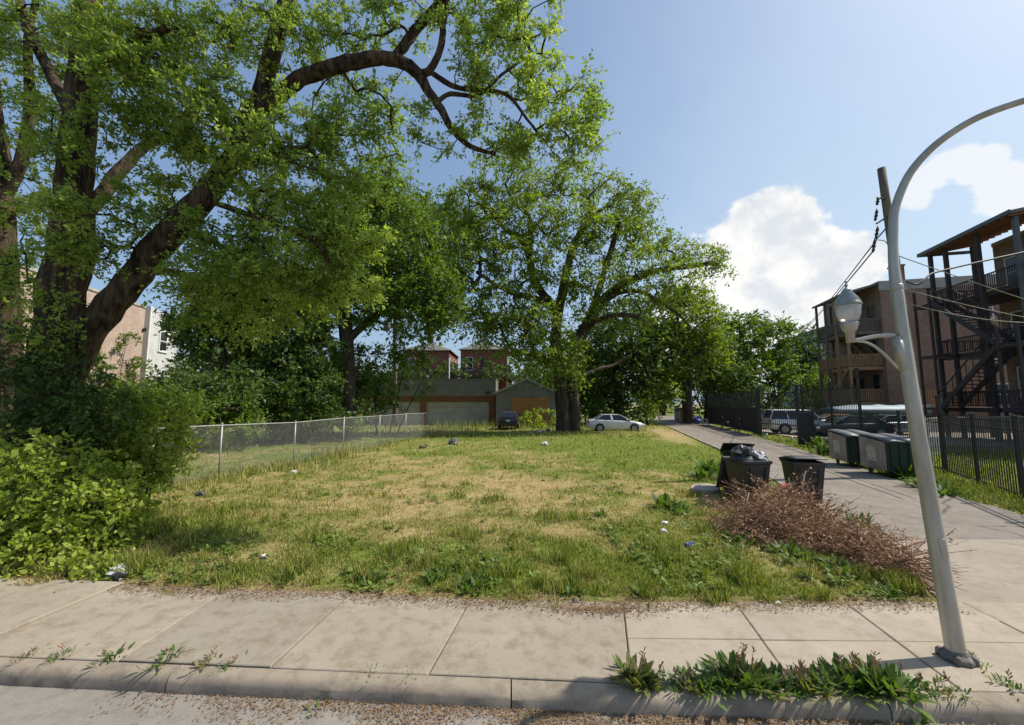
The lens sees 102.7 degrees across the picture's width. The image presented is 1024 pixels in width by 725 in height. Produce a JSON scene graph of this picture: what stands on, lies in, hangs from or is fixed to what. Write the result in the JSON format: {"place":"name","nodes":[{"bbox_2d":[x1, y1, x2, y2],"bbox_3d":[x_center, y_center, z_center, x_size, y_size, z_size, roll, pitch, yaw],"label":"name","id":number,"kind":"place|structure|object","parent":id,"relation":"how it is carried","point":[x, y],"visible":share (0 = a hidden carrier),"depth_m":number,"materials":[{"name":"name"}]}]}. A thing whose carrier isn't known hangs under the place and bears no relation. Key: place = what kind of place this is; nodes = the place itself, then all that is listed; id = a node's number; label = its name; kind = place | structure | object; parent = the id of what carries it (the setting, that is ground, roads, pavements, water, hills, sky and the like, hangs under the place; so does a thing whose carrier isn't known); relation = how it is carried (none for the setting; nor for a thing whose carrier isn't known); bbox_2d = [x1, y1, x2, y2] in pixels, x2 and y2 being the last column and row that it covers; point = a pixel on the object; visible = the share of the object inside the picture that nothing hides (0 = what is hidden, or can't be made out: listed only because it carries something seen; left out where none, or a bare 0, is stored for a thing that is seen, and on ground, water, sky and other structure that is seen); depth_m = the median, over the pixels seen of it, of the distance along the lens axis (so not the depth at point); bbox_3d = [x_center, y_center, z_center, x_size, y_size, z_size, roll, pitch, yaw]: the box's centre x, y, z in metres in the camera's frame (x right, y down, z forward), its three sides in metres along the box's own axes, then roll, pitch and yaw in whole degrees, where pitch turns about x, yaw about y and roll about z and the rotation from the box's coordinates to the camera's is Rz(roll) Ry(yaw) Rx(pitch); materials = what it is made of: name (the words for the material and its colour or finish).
{"place":"outdoors","nodes":[
{"label":"outdoors","id":0,"kind":"place"},
{"bbox_2d":[0,578,628,689],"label":"sidewalk","id":1,"kind":"structure","parent":0,"point":[316,633],"depth_m":4.23,"materials":[{"name":"concrete"}]},
{"bbox_2d":[136,644,192,675],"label":"weed plant","id":2,"kind":"object","parent":1,"relation":"on","point":[160,656],"visible":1,"depth_m":3.75,"materials":[{"name":"green plant"}]},
{"bbox_2d":[278,416,583,470],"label":"tall grass","id":3,"kind":"structure","parent":0,"point":[437,431],"depth_m":18.43,"materials":[{"name":"plant"}]},
{"bbox_2d":[0,685,971,724],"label":"road","id":4,"kind":"structure","parent":0,"point":[24,705],"depth_m":3.31,"materials":[{"name":"grey asphalt"}]},
{"bbox_2d":[0,571,1021,724],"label":"leaf litter","id":5,"kind":"object","parent":4,"relation":"on","point":[619,608],"visible":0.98,"depth_m":3.46,"materials":[{"name":"brown plant"}]},
{"bbox_2d":[0,408,1023,673],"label":"lot ground","id":6,"kind":"structure","parent":0,"point":[666,434],"depth_m":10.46,"materials":[{"name":"green plant"}]},
{"bbox_2d":[0,429,61,525],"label":"leafy shrub","id":7,"kind":"object","parent":6,"relation":"on","point":[2,440],"visible":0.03,"depth_m":7.02,"materials":[{"name":"green plant"}]},
{"bbox_2d":[0,0,67,466],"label":"edge tree","id":8,"kind":"object","parent":6,"relation":"on","point":[16,166],"visible":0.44,"depth_m":9.95,"materials":[{"name":"green plant"}]},
{"bbox_2d":[0,322,149,491],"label":"leafy shrub","id":9,"kind":"object","parent":6,"relation":"on","point":[73,411],"visible":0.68,"depth_m":7.70,"materials":[{"name":"green plant"}]},
{"bbox_2d":[0,424,177,592],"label":"leafy shrub","id":10,"kind":"object","parent":6,"relation":"on","point":[72,516],"visible":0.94,"depth_m":6.17,"materials":[{"name":"green plant"}]},
{"bbox_2d":[20,263,176,437],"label":"brick house","id":11,"kind":"structure","parent":6,"relation":"on","point":[137,318],"depth_m":28.46,"materials":[{"name":"white"}]},
{"bbox_2d":[85,331,154,421],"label":"climbing ivy","id":12,"kind":"object","parent":11,"relation":"attached to","point":[118,348],"visible":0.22,"depth_m":26.68,"materials":[{"name":"green plant"}]},
{"bbox_2d":[36,380,216,513],"bbox_3d":[-8.020,1.868,8.443,3.258,3.056,2.272,0,-6,0],"label":"leafy shrub","id":13,"kind":"object","parent":6,"relation":"on","point":[131,440],"visible":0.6,"depth_m":8.35,"materials":[{"name":"green plant"}]},
{"bbox_2d":[85,375,215,478],"bbox_3d":[-10.743,1.942,11.857,3.690,3.137,2.326,0,-6,0],"label":"leafy shrub","id":14,"kind":"object","parent":6,"relation":"on","point":[193,400],"visible":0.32,"depth_m":12.16,"materials":[{"name":"green plant"}]},
{"bbox_2d":[91,381,272,450],"bbox_3d":[-16.281,2.817,20.209,8.861,3.995,4.403,0,-6,0],"label":"bush","id":15,"kind":"object","parent":6,"relation":"on","point":[252,416],"visible":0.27,"depth_m":20.21,"materials":[{"name":"green plant"}]},
{"bbox_2d":[137,357,277,447],"bbox_3d":[-16.527,2.047,21.959,7.842,5.027,4.291,0,-6,0],"label":"bush","id":16,"kind":"object","parent":6,"relation":"on","point":[204,383],"visible":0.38,"depth_m":21.38,"materials":[{"name":"green plant"}]},
{"bbox_2d":[160,342,317,431],"bbox_3d":[-20.171,1.495,30.608,12.146,7.781,6.731,0,-6,0],"label":"bush","id":17,"kind":"object","parent":6,"relation":"on","point":[198,366],"visible":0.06,"depth_m":29.71,"materials":[{"name":"green plant"}]},
{"bbox_2d":[141,248,355,420],"bbox_3d":[-15.859,-1.742,25.236,12.391,11.270,6.485,0,-6,0],"label":"tree","id":18,"kind":"object","parent":6,"relation":"on","point":[269,357],"visible":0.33,"depth_m":24.45,"materials":[{"name":"green plant"}]},
{"bbox_2d":[87,411,467,484],"bbox_3d":[-7.408,3.414,19.199,1.524,1.909,25.431,-2,-6,15],"label":"chain link fence","id":19,"kind":"object","parent":6,"relation":"on","point":[293,452],"visible":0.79,"depth_m":15.61,"materials":[{"name":"metal"}]},
{"bbox_2d":[231,357,351,442],"bbox_3d":[-13.119,2.103,23.797,7.426,5.151,4.946,0,-6,0],"label":"bush","id":20,"kind":"object","parent":6,"relation":"on","point":[292,387],"visible":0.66,"depth_m":23.14,"materials":[{"name":"green plant"}]},
{"bbox_2d":[229,388,376,442],"bbox_3d":[-12.725,3.156,24.253,9.053,3.539,4.522,0,-6,0],"label":"bush","id":21,"kind":"object","parent":6,"relation":"on","point":[341,414],"visible":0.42,"depth_m":23.68,"materials":[{"name":"green plant"}]},
{"bbox_2d":[0,0,622,497],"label":"old tree","id":22,"kind":"object","parent":6,"relation":"on","point":[82,78],"visible":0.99,"depth_m":8.47,"materials":[{"name":"green plant"}]},
{"bbox_2d":[308,339,390,435],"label":"bush","id":23,"kind":"object","parent":6,"relation":"on","point":[362,349],"visible":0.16,"depth_m":28.83,"materials":[{"name":"green plant"}]},
{"bbox_2d":[248,163,479,424],"bbox_3d":[-10.239,-4.799,27.570,16.220,17.930,6.976,0,-6,0],"label":"tree","id":24,"kind":"object","parent":6,"relation":"on","point":[435,299],"visible":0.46,"depth_m":26.87,"materials":[{"name":"green plant"}]},
{"bbox_2d":[338,325,437,436],"bbox_3d":[-8.629,1.167,29.098,6.865,8.136,4.776,0,-6,0],"label":"bush","id":25,"kind":"object","parent":6,"relation":"on","point":[400,359],"visible":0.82,"depth_m":28.73,"materials":[{"name":"green plant"}]},
{"bbox_2d":[397,337,459,377],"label":"red brick house","id":26,"kind":"structure","parent":6,"relation":"on","point":[443,353],"depth_m":66.40,"materials":[{"name":"brick"}]},
{"bbox_2d":[370,168,488,343],"bbox_3d":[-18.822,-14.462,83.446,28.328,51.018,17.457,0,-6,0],"label":"tree","id":27,"kind":"object","parent":6,"relation":"on","point":[417,195],"visible":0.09,"depth_m":83.09,"materials":[{"name":"green plant"}]},
{"bbox_2d":[363,378,497,424],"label":"brick garage","id":28,"kind":"structure","parent":6,"relation":"on","point":[475,398],"depth_m":42.87,"materials":[{"name":"brown brick"}]},
{"bbox_2d":[368,402,419,424],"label":"garage door","id":29,"kind":"structure","parent":28,"relation":"in","point":[405,404],"depth_m":42.87,"materials":[{"name":"metal"}]},
{"bbox_2d":[426,402,488,424],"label":"garage door","id":30,"kind":"structure","parent":28,"relation":"in","point":[474,414],"depth_m":42.91,"materials":[{"name":"metal"}]},
{"bbox_2d":[414,565,462,588],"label":"weed plant","id":31,"kind":"object","parent":6,"relation":"on","point":[432,576],"visible":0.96,"depth_m":5.45,"materials":[{"name":"green plant"}]},
{"bbox_2d":[390,352,534,382],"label":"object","id":32,"kind":"object","parent":6,"relation":"on","point":[485,368],"visible":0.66,"depth_m":57.00,"materials":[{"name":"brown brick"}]},
{"bbox_2d":[441,569,489,595],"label":"weed plant","id":33,"kind":"object","parent":6,"relation":"on","point":[469,579],"visible":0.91,"depth_m":5.27,"materials":[{"name":"green plant"}]},
{"bbox_2d":[456,336,508,389],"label":"red brick house","id":34,"kind":"structure","parent":6,"relation":"on","point":[466,351],"depth_m":65.30,"materials":[{"name":"brick"}]},
{"bbox_2d":[73,457,905,603],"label":"lawn weeds","id":35,"kind":"object","parent":6,"relation":"on","point":[616,540],"visible":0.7,"depth_m":6.12,"materials":[{"name":"green plant"}]},
{"bbox_2d":[498,411,521,428],"bbox_3d":[-0.151,5.182,37.061,2.060,1.480,4.011,-1,-6,6],"label":"parked car","id":36,"kind":"object","parent":6,"relation":"on","point":[509,419],"visible":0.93,"depth_m":35.24,"materials":[{"name":"black metal"}]},
{"bbox_2d":[493,378,555,425],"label":"gabled garage","id":37,"kind":"structure","parent":6,"relation":"on","point":[519,397],"depth_m":41.86,"materials":[{"name":"grey paint"}]},
{"bbox_2d":[511,397,549,425],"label":"garage door","id":38,"kind":"structure","parent":37,"relation":"in","point":[518,404],"depth_m":41.80,"materials":[{"name":"wood"}]},
{"bbox_2d":[506,357,553,388],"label":"tree","id":39,"kind":"object","parent":6,"relation":"on","point":[519,372],"visible":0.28,"depth_m":52.10,"materials":[{"name":"green plant"}]},
{"bbox_2d":[520,407,555,428],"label":"weedy bush","id":40,"kind":"object","parent":6,"relation":"on","point":[535,419],"visible":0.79,"depth_m":37.67,"materials":[{"name":"green plant"}]},
{"bbox_2d":[413,153,741,431],"bbox_3d":[5.659,-6.257,33.150,27.309,23.813,9.442,0,-6,0],"label":"elm tree","id":41,"kind":"object","parent":6,"relation":"on","point":[567,395],"visible":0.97,"depth_m":32.69,"materials":[{"name":"green plant"}]},
{"bbox_2d":[553,316,625,421],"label":"alley tree","id":42,"kind":"object","parent":6,"relation":"on","point":[582,403],"visible":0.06,"depth_m":47.65,"materials":[{"name":"green plant"}]},
{"bbox_2d":[586,414,644,430],"bbox_3d":[8.585,5.053,34.271,4.661,1.454,2.100,0,-6,4],"label":"parked car","id":43,"kind":"object","parent":6,"relation":"on","point":[601,422],"visible":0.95,"depth_m":33.44,"materials":[{"name":"white metal"}]},
{"bbox_2d":[561,296,681,424],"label":"alley tree","id":44,"kind":"object","parent":6,"relation":"on","point":[617,374],"visible":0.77,"depth_m":42.79,"materials":[{"name":"green plant"}]},
{"bbox_2d":[647,365,681,414],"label":"alley tree","id":45,"kind":"object","parent":6,"relation":"on","point":[666,401],"visible":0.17,"depth_m":77.14,"materials":[{"name":"green plant"}]},
{"bbox_2d":[650,492,684,507],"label":"weed plant","id":46,"kind":"object","parent":6,"relation":"on","point":[664,497],"visible":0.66,"depth_m":9.18,"materials":[{"name":"green plant"}]},
{"bbox_2d":[627,278,741,422],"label":"alley tree","id":47,"kind":"object","parent":6,"relation":"on","point":[683,344],"visible":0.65,"depth_m":45.29,"materials":[{"name":"green plant"}]},
{"bbox_2d":[690,483,719,493],"bbox_3d":[5.113,3.355,10.867,0.846,0.120,0.639,-2,1,-23],"label":"flat stone","id":48,"kind":"object","parent":6,"relation":"on","point":[709,488],"visible":0.88,"depth_m":10.74,"materials":[{"name":"stone"}]},
{"bbox_2d":[673,315,781,422],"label":"alley tree","id":49,"kind":"object","parent":6,"relation":"on","point":[735,378],"visible":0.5,"depth_m":48.84,"materials":[{"name":"green plant"}]},
{"bbox_2d":[707,389,758,436],"bbox_3d":[19.526,4.345,36.933,0.269,3.400,16.192,-1,-6,14],"label":"screened fence","id":50,"kind":"object","parent":6,"relation":"on","point":[746,416],"visible":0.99,"depth_m":34.90,"materials":[{"name":"black metal"}]},
{"bbox_2d":[720,443,754,489],"bbox_3d":[5.875,2.724,10.676,0.720,1.301,0.887,-2,-6,20],"label":"wheeled bin","id":51,"kind":"object","parent":6,"relation":"on","point":[725,449],"visible":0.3,"depth_m":10.77,"materials":[{"name":"plastic"}]},
{"bbox_2d":[716,456,772,501],"bbox_3d":[5.578,2.808,9.878,0.720,1.008,1.113,1,-6,-8],"label":"wheeled bin","id":52,"kind":"object","parent":6,"relation":"on","point":[738,471],"visible":0.59,"depth_m":9.48,"materials":[{"name":"plastic"}]},
{"bbox_2d":[729,444,755,462],"bbox_3d":[5.445,2.154,9.702,0.582,0.407,0.543,5,-7,-41],"label":"trash bag","id":53,"kind":"object","parent":52,"relation":"on","point":[740,452],"visible":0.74,"depth_m":9.59,"materials":[{"name":"plastic"}]},
{"bbox_2d":[694,394,795,419],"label":"weedy bush","id":54,"kind":"object","parent":6,"relation":"on","point":[779,399],"visible":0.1,"depth_m":52.33,"materials":[{"name":"green plant"}]},
{"bbox_2d":[695,308,806,400],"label":"alley tree","id":55,"kind":"object","parent":6,"relation":"on","point":[764,330],"visible":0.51,"depth_m":54.78,"materials":[{"name":"green plant"}]},
{"bbox_2d":[757,382,799,439],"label":"iron gate","id":56,"kind":"structure","parent":6,"relation":"on","point":[796,400],"depth_m":27.05,"materials":[{"name":"black metal"}]},
{"bbox_2d":[762,535,811,556],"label":"weed plant","id":57,"kind":"object","parent":6,"relation":"on","point":[792,549],"visible":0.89,"depth_m":6.32,"materials":[{"name":"green plant"}]},
{"bbox_2d":[758,321,826,409],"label":"alley tree","id":58,"kind":"object","parent":6,"relation":"on","point":[803,350],"visible":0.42,"depth_m":57.53,"materials":[{"name":"green plant"}]},
{"bbox_2d":[796,409,814,444],"bbox_3d":[16.100,3.575,22.458,0.838,2.000,0.100,-1,-6,8],"label":"steel gate leaf","id":59,"kind":"object","parent":6,"relation":"on","point":[805,427],"visible":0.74,"depth_m":22.42,"materials":[{"name":"metal"}]},
{"bbox_2d":[779,361,832,412],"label":"alley tree","id":60,"kind":"object","parent":6,"relation":"on","point":[808,381],"visible":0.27,"depth_m":48.32,"materials":[{"name":"green plant"}]},
{"bbox_2d":[800,379,858,444],"bbox_3d":[16.868,2.721,21.902,0.155,3.690,6.433,-2,-6,15],"label":"iron fence","id":61,"kind":"object","parent":6,"relation":"on","point":[830,403],"visible":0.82,"depth_m":21.50,"materials":[{"name":"black metal"}]},
{"bbox_2d":[641,414,1023,538],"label":"alley","id":62,"kind":"structure","parent":6,"relation":"on","point":[967,519],"depth_m":9.95,"materials":[{"name":"concrete"}]},
{"bbox_2d":[778,455,827,503],"bbox_3d":[6.889,2.757,9.712,0.720,1.123,0.904,-1,-6,14],"label":"wheeled bin","id":63,"kind":"object","parent":62,"relation":"on","point":[798,465],"visible":0.66,"depth_m":9.38,"materials":[{"name":"plastic"}]},
{"bbox_2d":[828,429,867,466],"bbox_3d":[13.002,3.237,15.574,1.116,1.315,1.362,-1,-6,13],"label":"dumpster","id":64,"kind":"object","parent":62,"relation":"on","point":[843,445],"visible":0.62,"depth_m":15.36,"materials":[{"name":"green metal"}]},
{"bbox_2d":[690,466,977,597],"bbox_3d":[4.891,2.571,7.254,4.127,1.252,4.757,0,-6,0],"label":"brush pile","id":65,"kind":"object","parent":6,"relation":"on","point":[777,517],"visible":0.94,"depth_m":6.73,"materials":[{"name":"brown plant"}]},
{"bbox_2d":[815,552,873,578],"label":"weed plant","id":66,"kind":"object","parent":6,"relation":"on","point":[845,567],"visible":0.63,"depth_m":5.79,"materials":[{"name":"green plant"}]},
{"bbox_2d":[858,433,914,476],"bbox_3d":[12.518,3.036,13.529,1.116,1.315,1.362,-1,-6,9],"label":"dumpster","id":67,"kind":"object","parent":6,"relation":"on","point":[885,452],"visible":0.74,"depth_m":13.16,"materials":[{"name":"green metal"}]},
{"bbox_2d":[871,166,926,431],"bbox_3d":[12.842,-1.521,13.676,1.586,10.524,0.332,1,-6,-13],"label":"utility pole","id":68,"kind":"object","parent":6,"relation":"on","point":[885,198],"visible":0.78,"depth_m":14.01,"materials":[{"name":"brown wood"}]},
{"bbox_2d":[906,251,1023,284],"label":"power line","id":69,"kind":"object","parent":68,"relation":"attached to","point":[925,278],"visible":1,"depth_m":14.17,"materials":[{"name":"rubber"}]},
{"bbox_2d":[812,264,1011,431],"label":"brown brick flats","id":70,"kind":"structure","parent":6,"relation":"on","point":[879,385],"depth_m":37.07,"materials":[{"name":"brick"}]},
{"bbox_2d":[854,368,1023,499],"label":"iron fence","id":71,"kind":"object","parent":6,"relation":"on","point":[1014,421],"visible":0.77,"depth_m":11.97,"materials":[{"name":"black metal"}]},
{"bbox_2d":[882,539,1023,620],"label":"driveway apron","id":72,"kind":"object","parent":6,"relation":"on","point":[995,573],"visible":0.58,"depth_m":5.86,"materials":[{"name":"concrete"}]},
{"bbox_2d":[912,207,1023,445],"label":"porch flats","id":73,"kind":"structure","parent":6,"relation":"on","point":[1008,351],"depth_m":25.72,"materials":[{"name":"brown brick"}]},
{"bbox_2d":[1003,255,1017,285],"bbox_3d":[31.630,-5.714,25.823,0.110,2.062,1.266,-1,-6,14],"label":"window","id":74,"kind":"structure","parent":73,"relation":"in","point":[1011,260],"depth_m":26.04,"materials":[{"name":"white paint"}]},
{"bbox_2d":[924,415,1023,454],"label":"chain link fence","id":75,"kind":"object","parent":6,"relation":"on","point":[966,434],"visible":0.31,"depth_m":19.10,"materials":[{"name":"metal"}]},
{"bbox_2d":[0,0,1023,402],"label":"sky","id":76,"kind":"structure","parent":0,"point":[766,128],"materials":[{"name":"blue"}]},
{"bbox_2d":[331,403,771,707],"bbox_3d":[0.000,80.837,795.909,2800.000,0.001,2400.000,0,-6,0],"label":"ground","id":77,"kind":"structure","parent":0,"point":[697,406],"depth_m":283.07,"materials":[{"name":"grey"}]},
{"bbox_2d":[0,657,1023,724],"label":"curb","id":78,"kind":"structure","parent":77,"relation":"on","point":[1001,708],"depth_m":3.42,"materials":[{"name":"concrete"}]},
{"bbox_2d":[608,647,663,697],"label":"weed plant","id":79,"kind":"object","parent":78,"relation":"on","point":[635,680],"visible":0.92,"depth_m":3.51,"materials":[{"name":"green plant"}]},
{"bbox_2d":[613,654,661,694],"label":"weed plant","id":80,"kind":"object","parent":78,"relation":"on","point":[621,665],"visible":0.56,"depth_m":3.49,"materials":[{"name":"green plant"}]},
{"bbox_2d":[658,665,692,698],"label":"weed plant","id":81,"kind":"object","parent":78,"relation":"on","point":[676,687],"visible":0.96,"depth_m":3.46,"materials":[{"name":"green plant"}]},
{"bbox_2d":[671,666,712,695],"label":"weed plant","id":82,"kind":"object","parent":78,"relation":"on","point":[687,674],"visible":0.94,"depth_m":3.41,"materials":[{"name":"green plant"}]},
{"bbox_2d":[755,661,802,700],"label":"weed plant","id":83,"kind":"object","parent":78,"relation":"on","point":[777,674],"visible":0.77,"depth_m":3.43,"materials":[{"name":"green plant"}]},
{"bbox_2d":[775,659,826,708],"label":"weed plant","id":84,"kind":"object","parent":78,"relation":"on","point":[791,679],"visible":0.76,"depth_m":3.40,"materials":[{"name":"green plant"}]},
{"bbox_2d":[811,652,885,710],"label":"weed plant","id":85,"kind":"object","parent":78,"relation":"on","point":[849,680],"visible":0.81,"depth_m":3.42,"materials":[{"name":"green plant"}]},
{"bbox_2d":[832,651,890,704],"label":"weed plant","id":86,"kind":"object","parent":78,"relation":"on","point":[860,684],"visible":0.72,"depth_m":3.42,"materials":[{"name":"green plant"}]},
{"bbox_2d":[840,650,933,705],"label":"weed plant","id":87,"kind":"object","parent":78,"relation":"on","point":[872,673],"visible":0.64,"depth_m":3.40,"materials":[{"name":"green plant"}]},
{"bbox_2d":[624,601,1023,692],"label":"sidewalk","id":88,"kind":"structure","parent":0,"point":[912,638],"depth_m":4.15,"materials":[{"name":"concrete"}]},
{"bbox_2d":[676,661,727,710],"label":"weed plant","id":89,"kind":"object","parent":88,"relation":"on","point":[709,679],"visible":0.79,"depth_m":3.43,"materials":[{"name":"green plant"}]},
{"bbox_2d":[693,658,745,699],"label":"weed plant","id":90,"kind":"object","parent":88,"relation":"on","point":[716,687],"visible":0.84,"depth_m":3.42,"materials":[{"name":"green plant"}]},
{"bbox_2d":[699,644,773,698],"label":"weed plant","id":91,"kind":"object","parent":88,"relation":"on","point":[747,680],"visible":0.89,"depth_m":3.49,"materials":[{"name":"green plant"}]},
{"bbox_2d":[723,642,792,702],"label":"weed plant","id":92,"kind":"object","parent":88,"relation":"on","point":[754,666],"visible":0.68,"depth_m":3.47,"materials":[{"name":"green plant"}]},
{"bbox_2d":[747,667,793,700],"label":"weed plant","id":93,"kind":"object","parent":88,"relation":"on","point":[767,684],"visible":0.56,"depth_m":3.40,"materials":[{"name":"green plant"}]},
{"bbox_2d":[777,660,842,701],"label":"weed plant","id":94,"kind":"object","parent":88,"relation":"on","point":[808,681],"visible":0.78,"depth_m":3.41,"materials":[{"name":"green plant"}]},
{"bbox_2d":[805,658,864,701],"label":"weed plant","id":95,"kind":"object","parent":88,"relation":"on","point":[829,673],"visible":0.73,"depth_m":3.43,"materials":[{"name":"green plant"}]},
{"bbox_2d":[850,653,938,724],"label":"weed plant","id":96,"kind":"object","parent":88,"relation":"on","point":[896,681],"visible":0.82,"depth_m":3.34,"materials":[{"name":"green plant"}]},
{"bbox_2d":[833,97,1023,667],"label":"street lamp","id":97,"kind":"object","parent":88,"relation":"on","point":[847,305],"visible":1,"depth_m":3.96,"materials":[{"name":"metal"}]},
{"bbox_2d":[914,671,964,704],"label":"weed plant","id":98,"kind":"object","parent":88,"relation":"on","point":[947,691],"visible":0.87,"depth_m":3.36,"materials":[{"name":"green plant"}]},
{"bbox_2d":[985,668,1023,699],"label":"weed plant","id":99,"kind":"object","parent":88,"relation":"on","point":[1010,685],"visible":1,"depth_m":3.45,"materials":[{"name":"green plant"}]},
{"bbox_2d":[762,427,1023,446],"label":"parking pavement","id":100,"kind":"structure","parent":0,"point":[766,430],"depth_m":27.26,"materials":[{"name":"asphalt"}]},
{"bbox_2d":[762,409,826,434],"bbox_3d":[21.591,4.441,30.715,4.711,1.828,2.220,-1,-6,14],"label":"parked suv","id":101,"kind":"object","parent":100,"relation":"on","point":[777,429],"visible":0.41,"depth_m":30.26,"materials":[{"name":"silver metal"}]},
{"bbox_2d":[814,415,894,434],"bbox_3d":[23.314,4.386,28.304,4.661,1.454,2.100,-1,-6,12],"label":"parked car","id":102,"kind":"object","parent":100,"relation":"on","point":[819,428],"visible":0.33,"depth_m":27.55,"materials":[{"name":"metal"}]},
{"bbox_2d":[820,404,937,425],"bbox_3d":[30.527,4.508,33.651,8.169,2.214,2.266,-1,-6,12],"label":"van","id":103,"kind":"object","parent":100,"relation":"on","point":[884,408],"visible":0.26,"depth_m":33.12,"materials":[{"name":"white metal"}]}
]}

